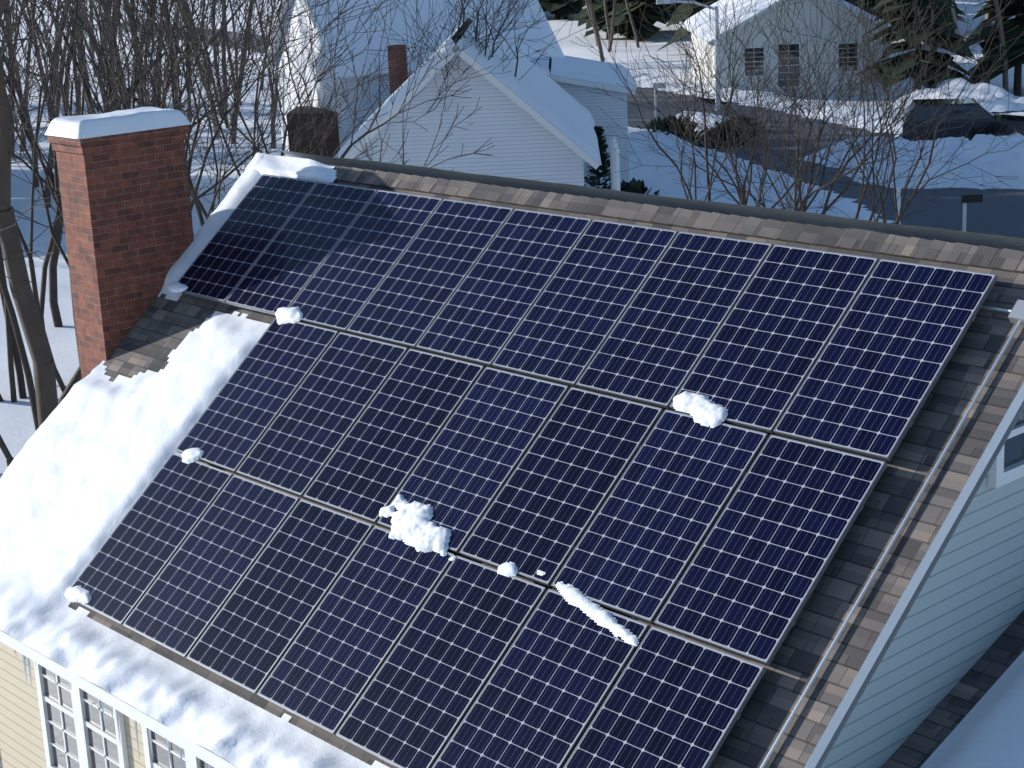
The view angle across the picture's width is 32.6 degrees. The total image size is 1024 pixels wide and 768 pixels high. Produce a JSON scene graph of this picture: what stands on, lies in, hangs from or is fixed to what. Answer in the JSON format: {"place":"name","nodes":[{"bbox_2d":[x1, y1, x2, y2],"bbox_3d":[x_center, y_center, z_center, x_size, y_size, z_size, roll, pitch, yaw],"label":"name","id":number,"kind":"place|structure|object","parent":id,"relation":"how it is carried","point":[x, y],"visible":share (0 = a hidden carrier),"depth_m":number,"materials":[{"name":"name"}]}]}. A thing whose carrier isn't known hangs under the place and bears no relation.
{"place":"outdoors","nodes":[
{"label":"outdoors","id":0,"kind":"place"},
{"bbox_2d":[335,17,601,164],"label":"snow-covered roof","id":1,"kind":"structure","parent":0,"point":[552,102],"depth_m":48.93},
{"bbox_2d":[0,0,1023,477],"bbox_3d":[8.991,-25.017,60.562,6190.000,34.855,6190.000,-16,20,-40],"label":"ground","id":2,"kind":"structure","parent":0,"point":[16,426],"depth_m":68.68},
{"bbox_2d":[6,0,14,155],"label":"trunk","id":3,"kind":"object","parent":2,"relation":"on","point":[10,107],"visible":0.38,"depth_m":72.77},
{"bbox_2d":[0,20,25,151],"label":"trunk","id":4,"kind":"object","parent":2,"relation":"on","point":[17,78],"visible":0.28,"depth_m":75.36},
{"bbox_2d":[0,46,38,186],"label":"trunk","id":5,"kind":"object","parent":2,"relation":"on","point":[18,92],"visible":0.32,"depth_m":63.34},
{"bbox_2d":[0,0,57,426],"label":"tree","id":6,"kind":"object","parent":2,"relation":"on","point":[40,351],"visible":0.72,"depth_m":27.69,"materials":[{"name":"brown plant"}]},
{"bbox_2d":[18,0,48,106],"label":"trunk","id":7,"kind":"object","parent":2,"relation":"on","point":[40,68],"visible":0.2,"depth_m":68.75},
{"bbox_2d":[0,0,73,402],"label":"tree","id":8,"kind":"object","parent":2,"relation":"on","point":[13,357],"visible":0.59,"depth_m":35.27,"materials":[{"name":"brown plant"}]},
{"bbox_2d":[44,0,74,207],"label":"trunk","id":9,"kind":"object","parent":2,"relation":"on","point":[47,189],"visible":0.35,"depth_m":59.16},
{"bbox_2d":[48,0,70,188],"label":"trunk","id":10,"kind":"object","parent":2,"relation":"on","point":[52,76],"visible":0.17,"depth_m":61.95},
{"bbox_2d":[0,642,145,767],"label":"wall","id":11,"kind":"structure","parent":2,"relation":"on","point":[21,741],"depth_m":17.43,"materials":[{"name":"beige"}]},
{"bbox_2d":[33,423,1023,767],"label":"window trim","id":12,"kind":"structure","parent":11,"relation":"attached to","point":[999,473],"depth_m":16.22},
{"bbox_2d":[42,410,1023,767],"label":"window glass","id":13,"kind":"object","parent":12,"relation":"in","point":[1014,450],"visible":0.31,"depth_m":16.24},
{"bbox_2d":[103,363,1023,767],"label":"roof trim","id":14,"kind":"structure","parent":11,"relation":"attached to","point":[871,663],"depth_m":11.41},
{"bbox_2d":[0,630,237,767],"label":"gutter","id":15,"kind":"object","parent":14,"relation":"attached to","point":[209,757],"visible":0.5,"depth_m":14.83,"materials":[{"name":"white"}]},
{"bbox_2d":[14,650,209,767],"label":"icicles","id":16,"kind":"object","parent":15,"relation":"hanging from","point":[117,717],"visible":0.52,"depth_m":15.09,"materials":[{"name":"white"}]},
{"bbox_2d":[0,152,389,767],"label":"snow","id":17,"kind":"structure","parent":14,"relation":"on","point":[90,459],"depth_m":16.84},
{"bbox_2d":[250,154,336,182],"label":"snow ridge","id":18,"kind":"structure","parent":14,"relation":"on","point":[295,167],"depth_m":18.83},
{"bbox_2d":[71,174,997,767],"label":"solar panel frames","id":19,"kind":"structure","parent":14,"relation":"on","point":[577,542],"depth_m":13.58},
{"bbox_2d":[65,585,91,603],"bbox_3d":[-3.941,1.917,15.896,0.131,0.108,0.423,-16,20,-40],"label":"snow clump","id":20,"kind":"object","parent":19,"relation":"on","point":[77,593],"visible":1,"depth_m":15.87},
{"bbox_2d":[167,282,187,292],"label":"snow clump","id":21,"kind":"object","parent":19,"relation":"on","point":[176,287],"visible":1,"depth_m":18.43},
{"bbox_2d":[182,448,203,463],"bbox_3d":[-2.995,0.667,16.347,0.143,0.118,0.294,-16,20,-40],"label":"snow clump","id":22,"kind":"object","parent":19,"relation":"on","point":[191,455],"visible":1,"depth_m":16.30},
{"bbox_2d":[275,307,302,324],"bbox_3d":[-2.171,-0.664,16.983,0.184,0.154,0.444,-16,20,-40],"label":"snow clump","id":23,"kind":"object","parent":19,"relation":"on","point":[285,315],"visible":1,"depth_m":16.94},
{"bbox_2d":[379,494,456,560],"bbox_3d":[-0.727,1.141,13.990,0.317,0.269,1.098,-16,20,-40],"label":"snow clump","id":24,"kind":"object","parent":19,"relation":"on","point":[413,525],"visible":1,"depth_m":13.98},
{"bbox_2d":[497,562,517,576],"bbox_3d":[-0.028,1.393,13.164,0.094,0.078,0.207,-16,20,-40],"label":"snow clump","id":25,"kind":"object","parent":19,"relation":"on","point":[507,569],"visible":1,"depth_m":13.14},
{"bbox_2d":[72,175,994,767],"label":"solar panels","id":26,"kind":"object","parent":19,"relation":"in","point":[744,585],"visible":1,"depth_m":13.72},
{"bbox_2d":[537,570,638,645],"bbox_3d":[0.532,1.591,12.512,0.104,0.185,1.235,-12,18,-31],"label":"snow clump","id":27,"kind":"object","parent":19,"relation":"on","point":[576,597],"visible":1,"depth_m":12.40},
{"bbox_2d":[673,391,727,427],"bbox_3d":[1.404,0.187,13.166,0.196,0.168,0.569,-16,20,-40],"label":"snow clump","id":28,"kind":"object","parent":19,"relation":"on","point":[703,410],"visible":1,"depth_m":13.11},
{"bbox_2d":[68,181,1023,767],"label":"roof shingles","id":29,"kind":"object","parent":14,"relation":"on","point":[158,333],"depth_m":11.82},
{"bbox_2d":[279,150,1023,251],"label":"roof ridge","id":30,"kind":"structure","parent":14,"relation":"on","point":[946,235],"depth_m":15.25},
{"bbox_2d":[325,164,1023,273],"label":"ridge cap","id":31,"kind":"object","parent":14,"relation":"on","point":[980,256],"visible":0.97,"depth_m":14.67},
{"bbox_2d":[760,300,1023,767],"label":"conduit","id":32,"kind":"object","parent":14,"relation":"on","point":[1016,315],"visible":1,"depth_m":11.67,"materials":[{"name":"grey"}]},
{"bbox_2d":[821,474,1023,767],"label":"gable wall","id":33,"kind":"structure","parent":11,"relation":"attached to","point":[966,610],"depth_m":12.09,"materials":[{"name":"blue"}]},
{"bbox_2d":[63,0,82,115],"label":"trunk","id":34,"kind":"object","parent":2,"relation":"on","point":[67,81],"visible":0.13,"depth_m":73.88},
{"bbox_2d":[0,0,157,167],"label":"tree","id":35,"kind":"object","parent":2,"relation":"on","point":[7,40],"visible":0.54,"depth_m":26.89,"materials":[{"name":"brown plant"}]},
{"bbox_2d":[65,0,94,113],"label":"trunk","id":36,"kind":"object","parent":2,"relation":"on","point":[86,73],"visible":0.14,"depth_m":50.82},
{"bbox_2d":[83,0,109,110],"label":"trunk","id":37,"kind":"object","parent":2,"relation":"on","point":[104,42],"visible":0.23,"depth_m":51.84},
{"bbox_2d":[47,125,192,378],"bbox_3d":[-4.008,0.753,19.494,1.300,7.160,0.700,-16,20,-40],"label":"chimney","id":38,"kind":"object","parent":2,"relation":"on","point":[125,201],"visible":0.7,"depth_m":18.53,"materials":[{"name":"brick"}]},
{"bbox_2d":[45,107,190,138],"bbox_3d":[-4.177,-2.789,18.528,1.340,0.185,0.740,-16,20,-40],"label":"chimney snow cap","id":39,"kind":"object","parent":38,"relation":"on","point":[113,123],"visible":1,"depth_m":18.27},
{"bbox_2d":[0,0,242,392],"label":"tree","id":40,"kind":"object","parent":2,"relation":"on","point":[33,169],"visible":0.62,"depth_m":31.58,"materials":[{"name":"brown plant"}]},
{"bbox_2d":[49,0,267,117],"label":"tree","id":41,"kind":"object","parent":2,"relation":"on","point":[138,60],"visible":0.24,"depth_m":47.37,"materials":[{"name":"brown plant"}]},
{"bbox_2d":[3,0,316,326],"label":"tree","id":42,"kind":"object","parent":2,"relation":"on","point":[53,302],"visible":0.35,"depth_m":41.68,"materials":[{"name":"brown plant"}]},
{"bbox_2d":[0,0,344,379],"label":"tree","id":43,"kind":"object","parent":2,"relation":"on","point":[53,180],"visible":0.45,"depth_m":36.47,"materials":[{"name":"brown plant"}]},
{"bbox_2d":[0,0,381,466],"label":"tree","id":44,"kind":"object","parent":2,"relation":"on","point":[76,378],"visible":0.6,"depth_m":29.98,"materials":[{"name":"brown plant"}]},
{"bbox_2d":[0,0,394,150],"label":"bare tree","id":45,"kind":"object","parent":2,"relation":"on","point":[167,82],"visible":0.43,"depth_m":38.81,"materials":[{"name":"brown plant"}]},
{"bbox_2d":[176,0,219,137],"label":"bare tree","id":46,"kind":"object","parent":2,"relation":"on","point":[216,126],"visible":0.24,"depth_m":76.79,"materials":[{"name":"brown plant"}]},
{"bbox_2d":[194,0,221,118],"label":"trunk","id":47,"kind":"object","parent":2,"relation":"on","point":[213,83],"visible":0.3,"depth_m":85.14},
{"bbox_2d":[212,0,228,128],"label":"trunk","id":48,"kind":"object","parent":2,"relation":"on","point":[214,55],"visible":0.28,"depth_m":81.38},
{"bbox_2d":[22,0,421,210],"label":"bare tree","id":49,"kind":"object","parent":2,"relation":"on","point":[191,152],"visible":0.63,"depth_m":35.34,"materials":[{"name":"brown plant"}]},
{"bbox_2d":[221,0,227,115],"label":"trunk","id":50,"kind":"object","parent":2,"relation":"on","point":[222,52],"visible":0.26,"depth_m":85.26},
{"bbox_2d":[230,0,253,143],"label":"trunk","id":51,"kind":"object","parent":2,"relation":"on","point":[237,95],"visible":0.38,"depth_m":74.40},
{"bbox_2d":[19,0,470,226],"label":"bare tree","id":52,"kind":"object","parent":2,"relation":"on","point":[200,215],"visible":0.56,"depth_m":39.85,"materials":[{"name":"brown plant"}]},
{"bbox_2d":[91,0,405,176],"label":"bare tree","id":53,"kind":"object","parent":2,"relation":"on","point":[255,120],"visible":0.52,"depth_m":38.77,"materials":[{"name":"brown plant"}]},
{"bbox_2d":[32,0,494,236],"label":"tree","id":54,"kind":"object","parent":2,"relation":"on","point":[179,98],"visible":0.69,"depth_m":33.90,"materials":[{"name":"brown plant"}]},
{"bbox_2d":[270,0,278,148],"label":"trunk","id":55,"kind":"object","parent":2,"relation":"on","point":[273,119],"visible":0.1,"depth_m":72.29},
{"bbox_2d":[286,106,339,156],"bbox_3d":[-6.099,-8.261,61.955,3.200,3.000,2.500,-2,15,2],"label":"chimney","id":56,"kind":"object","parent":2,"relation":"on","point":[332,142],"depth_m":60.59,"materials":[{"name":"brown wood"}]},
{"bbox_2d":[276,0,410,156],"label":"main walls","id":57,"kind":"structure","parent":2,"relation":"on","point":[345,124],"depth_m":61.42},
{"bbox_2d":[267,0,551,79],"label":"trim","id":58,"kind":"structure","parent":57,"relation":"attached to","point":[279,33],"depth_m":62.95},
{"bbox_2d":[306,0,564,77],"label":"snow","id":59,"kind":"structure","parent":57,"relation":"on","point":[539,30],"depth_m":60.83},
{"bbox_2d":[366,0,558,124],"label":"branches","id":60,"kind":"object","parent":2,"relation":"on","point":[455,13],"visible":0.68,"depth_m":47.60,"materials":[{"name":"brown plant"}]},
{"bbox_2d":[352,54,583,185],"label":"wing walls","id":61,"kind":"structure","parent":2,"relation":"on","point":[527,146],"depth_m":47.83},
{"bbox_2d":[387,45,407,94],"bbox_3d":[-3.698,-9.077,58.093,0.440,4.290,0.440,-16,20,-40],"label":"chimney","id":62,"kind":"object","parent":61,"relation":"on","point":[400,54],"visible":0.33,"depth_m":57.55,"materials":[{"name":"brick"}]},
{"bbox_2d":[344,45,599,168],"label":"roof trim","id":63,"kind":"structure","parent":61,"relation":"attached to","point":[529,110],"depth_m":47.14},
{"bbox_2d":[403,0,615,80],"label":"branches","id":64,"kind":"object","parent":2,"relation":"on","point":[486,29],"visible":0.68,"depth_m":47.99,"materials":[{"name":"brown plant"}]},
{"bbox_2d":[539,0,582,16],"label":"evergreen tree","id":65,"kind":"object","parent":2,"relation":"on","point":[560,11],"visible":0.65,"depth_m":134.13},
{"bbox_2d":[563,0,585,18],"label":"evergreen tree","id":66,"kind":"object","parent":2,"relation":"on","point":[571,11],"visible":0.23,"depth_m":134.35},
{"bbox_2d":[554,81,628,181],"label":"shed walls","id":67,"kind":"structure","parent":2,"relation":"on","point":[613,115],"depth_m":57.98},
{"bbox_2d":[547,75,635,94],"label":"roof fascia","id":68,"kind":"structure","parent":67,"relation":"attached to","point":[587,83],"depth_m":57.45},
{"bbox_2d":[588,0,604,61],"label":"tree trunk","id":69,"kind":"object","parent":2,"relation":"on","point":[596,32],"visible":0.83,"depth_m":102.04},
{"bbox_2d":[584,126,610,188],"bbox_3d":[2.682,-6.627,53.903,1.533,2.714,1.579,-2,15,4],"label":"arborvitae","id":70,"kind":"object","parent":2,"relation":"on","point":[605,163],"visible":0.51,"depth_m":53.67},
{"bbox_2d":[579,0,632,39],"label":"evergreen tree","id":71,"kind":"object","parent":2,"relation":"on","point":[599,11],"visible":0.34,"depth_m":116.44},
{"bbox_2d":[607,0,616,51],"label":"trunk","id":72,"kind":"object","parent":2,"relation":"on","point":[612,33],"visible":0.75,"depth_m":107.29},
{"bbox_2d":[609,136,619,190],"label":"posts","id":73,"kind":"object","parent":2,"relation":"on","point":[615,165],"visible":0.48,"depth_m":48.29,"materials":[{"name":"white"}]},
{"bbox_2d":[572,0,671,25],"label":"evergreen tree","id":74,"kind":"object","parent":2,"relation":"on","point":[580,21],"visible":0.11,"depth_m":121.09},
{"bbox_2d":[625,0,639,47],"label":"trunk","id":75,"kind":"object","parent":2,"relation":"on","point":[633,24],"visible":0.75,"depth_m":109.77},
{"bbox_2d":[601,0,675,39],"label":"evergreen tree","id":76,"kind":"object","parent":2,"relation":"on","point":[652,19],"visible":0.73,"depth_m":114.04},
{"bbox_2d":[620,177,659,195],"bbox_3d":[3.815,-6.085,55.219,1.758,0.854,1.901,-16,20,-40],"label":"shrub","id":77,"kind":"object","parent":2,"relation":"on","point":[635,186],"visible":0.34,"depth_m":55.15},
{"bbox_2d":[620,0,680,24],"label":"evergreen tree","id":78,"kind":"object","parent":2,"relation":"on","point":[665,12],"visible":0.13,"depth_m":118.25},
{"bbox_2d":[628,129,690,154],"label":"snow patch","id":79,"kind":"object","parent":2,"relation":"on","point":[664,139],"visible":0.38,"depth_m":66.02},
{"bbox_2d":[637,114,711,144],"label":"shrub","id":80,"kind":"object","parent":2,"relation":"on","point":[658,123],"visible":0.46,"depth_m":67.38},
{"bbox_2d":[657,0,717,50],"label":"evergreen tree","id":81,"kind":"object","parent":2,"relation":"on","point":[680,8],"visible":0.15,"depth_m":102.02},
{"bbox_2d":[656,0,720,110],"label":"street lamp","id":82,"kind":"object","parent":2,"relation":"on","point":[716,16],"visible":0.67,"depth_m":77.42,"materials":[{"name":"metal"}]},
{"bbox_2d":[595,12,825,206],"bbox_3d":[4.383,-5.246,41.482,5.346,6.953,4.042,8,19,35],"label":"bare tree","id":83,"kind":"object","parent":2,"relation":"on","point":[723,167],"visible":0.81,"depth_m":41.45,"materials":[{"name":"brown plant"}]},
{"bbox_2d":[567,0,868,212],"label":"bare tree","id":84,"kind":"object","parent":2,"relation":"on","point":[694,162],"visible":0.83,"depth_m":39.84,"materials":[{"name":"plant"}]},
{"bbox_2d":[699,119,763,146],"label":"shrub","id":85,"kind":"object","parent":2,"relation":"on","point":[722,135],"visible":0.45,"depth_m":67.06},
{"bbox_2d":[622,0,922,204],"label":"bare tree","id":86,"kind":"object","parent":2,"relation":"on","point":[744,197],"visible":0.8,"depth_m":39.63,"materials":[{"name":"plant"}]},
{"bbox_2d":[691,0,890,97],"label":"house walls","id":87,"kind":"structure","parent":2,"relation":"on","point":[760,39],"depth_m":83.76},
{"bbox_2d":[692,0,895,45],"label":"house trim","id":88,"kind":"structure","parent":87,"relation":"attached to","point":[752,18],"depth_m":83.03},
{"bbox_2d":[743,41,858,88],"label":"window panes","id":89,"kind":"structure","parent":87,"relation":"attached to","point":[788,51],"depth_m":83.91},
{"bbox_2d":[745,43,856,86],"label":"window frames","id":90,"kind":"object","parent":89,"relation":"in","point":[795,47],"visible":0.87,"depth_m":83.94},
{"bbox_2d":[670,0,939,218],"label":"bare tree","id":91,"kind":"object","parent":2,"relation":"on","point":[801,201],"visible":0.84,"depth_m":37.51,"materials":[{"name":"plant"}]},
{"bbox_2d":[708,0,966,220],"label":"bare tree","id":92,"kind":"object","parent":2,"relation":"on","point":[805,148],"visible":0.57,"depth_m":39.79,"materials":[{"name":"plant"}]},
{"bbox_2d":[756,0,1023,223],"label":"bare tree","id":93,"kind":"object","parent":2,"relation":"on","point":[901,212],"visible":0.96,"depth_m":35.03,"materials":[{"name":"plant"}]},
{"bbox_2d":[763,0,1018,213],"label":"bare tree","id":94,"kind":"object","parent":2,"relation":"on","point":[832,183],"visible":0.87,"depth_m":37.96,"materials":[{"name":"plant"}]},
{"bbox_2d":[850,0,966,20],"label":"evergreen tree","id":95,"kind":"object","parent":2,"relation":"on","point":[956,12],"visible":0.21,"depth_m":108.44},
{"bbox_2d":[852,0,979,88],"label":"evergreen tree","id":96,"kind":"object","parent":2,"relation":"on","point":[939,22],"visible":0.68,"depth_m":77.94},
{"bbox_2d":[869,0,968,32],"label":"evergreen tree","id":97,"kind":"object","parent":2,"relation":"on","point":[940,6],"visible":0.16,"depth_m":100.78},
{"bbox_2d":[891,78,1023,111],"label":"heap","id":98,"kind":"object","parent":2,"relation":"on","point":[1001,104],"visible":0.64,"depth_m":75.25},
{"bbox_2d":[963,0,1023,83],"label":"evergreen tree","id":99,"kind":"object","parent":2,"relation":"on","point":[1016,49],"visible":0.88,"depth_m":78.34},
{"bbox_2d":[993,0,1007,91],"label":"trunk","id":100,"kind":"object","parent":2,"relation":"on","point":[1002,41],"visible":0.71,"depth_m":77.47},
{"bbox_2d":[1013,0,1022,95],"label":"trunk","id":101,"kind":"object","parent":2,"relation":"on","point":[1017,77],"depth_m":79.76,"materials":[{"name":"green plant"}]},
{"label":"garage walls","id":102,"kind":"object","parent":2,"relation":"on","visible":0},
{"bbox_2d":[881,610,1023,767],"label":"garage roof","id":103,"kind":"structure","parent":102,"relation":"on","point":[928,736],"depth_m":12.16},
{"bbox_2d":[920,651,1023,767],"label":"snow","id":104,"kind":"structure","parent":103,"relation":"on","point":[987,731],"depth_m":11.66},
{"bbox_2d":[94,21,1023,237],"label":"road","id":105,"kind":"structure","parent":0,"point":[994,212],"depth_m":54.31,"materials":[{"name":"asphalt"}]},
{"bbox_2d":[676,111,728,131],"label":"snow patch","id":106,"kind":"object","parent":105,"relation":"on","point":[711,119],"visible":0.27,"depth_m":72.22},
{"bbox_2d":[799,136,908,167],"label":"snow bank","id":107,"kind":"structure","parent":105,"relation":"on","point":[832,158],"depth_m":61.38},
{"bbox_2d":[843,140,991,188],"bbox_3d":[13.672,-7.382,57.465,4.840,1.284,6.462,-16,20,-40],"label":"heap","id":108,"kind":"object","parent":105,"relation":"on","point":[962,170],"visible":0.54,"depth_m":56.08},
{"bbox_2d":[896,170,966,231],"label":"posts","id":109,"kind":"object","parent":105,"relation":"on","point":[898,188],"visible":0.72,"depth_m":47.14,"materials":[{"name":"white"}]},
{"bbox_2d":[960,193,982,202],"bbox_3d":[12.316,-4.984,46.876,0.549,0.220,0.200,-3,15,1],"label":"mailbox","id":110,"kind":"object","parent":109,"relation":"on","point":[972,198],"visible":1,"depth_m":46.78,"materials":[{"name":"black metal"}]},
{"bbox_2d":[900,98,1023,140],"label":"suv","id":111,"kind":"object","parent":105,"relation":"on","point":[993,126],"depth_m":63.12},
{"bbox_2d":[935,132,1023,188],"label":"snow bank","id":112,"kind":"structure","parent":105,"relation":"on","point":[1008,165],"depth_m":56.18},
{"bbox_2d":[531,55,635,88],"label":"snow-covered roof","id":113,"kind":"structure","parent":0,"point":[585,69],"depth_m":59.09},
{"bbox_2d":[651,96,736,107],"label":"driveway","id":114,"kind":"structure","parent":0,"point":[669,101],"depth_m":82.35,"materials":[{"name":"asphalt"}]},
{"bbox_2d":[719,139,843,160],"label":"driveway","id":115,"kind":"structure","parent":0,"point":[747,156],"depth_m":65.50,"materials":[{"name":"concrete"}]},
{"bbox_2d":[682,0,890,42],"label":"snowy roof","id":116,"kind":"structure","parent":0,"point":[761,5],"depth_m":86.48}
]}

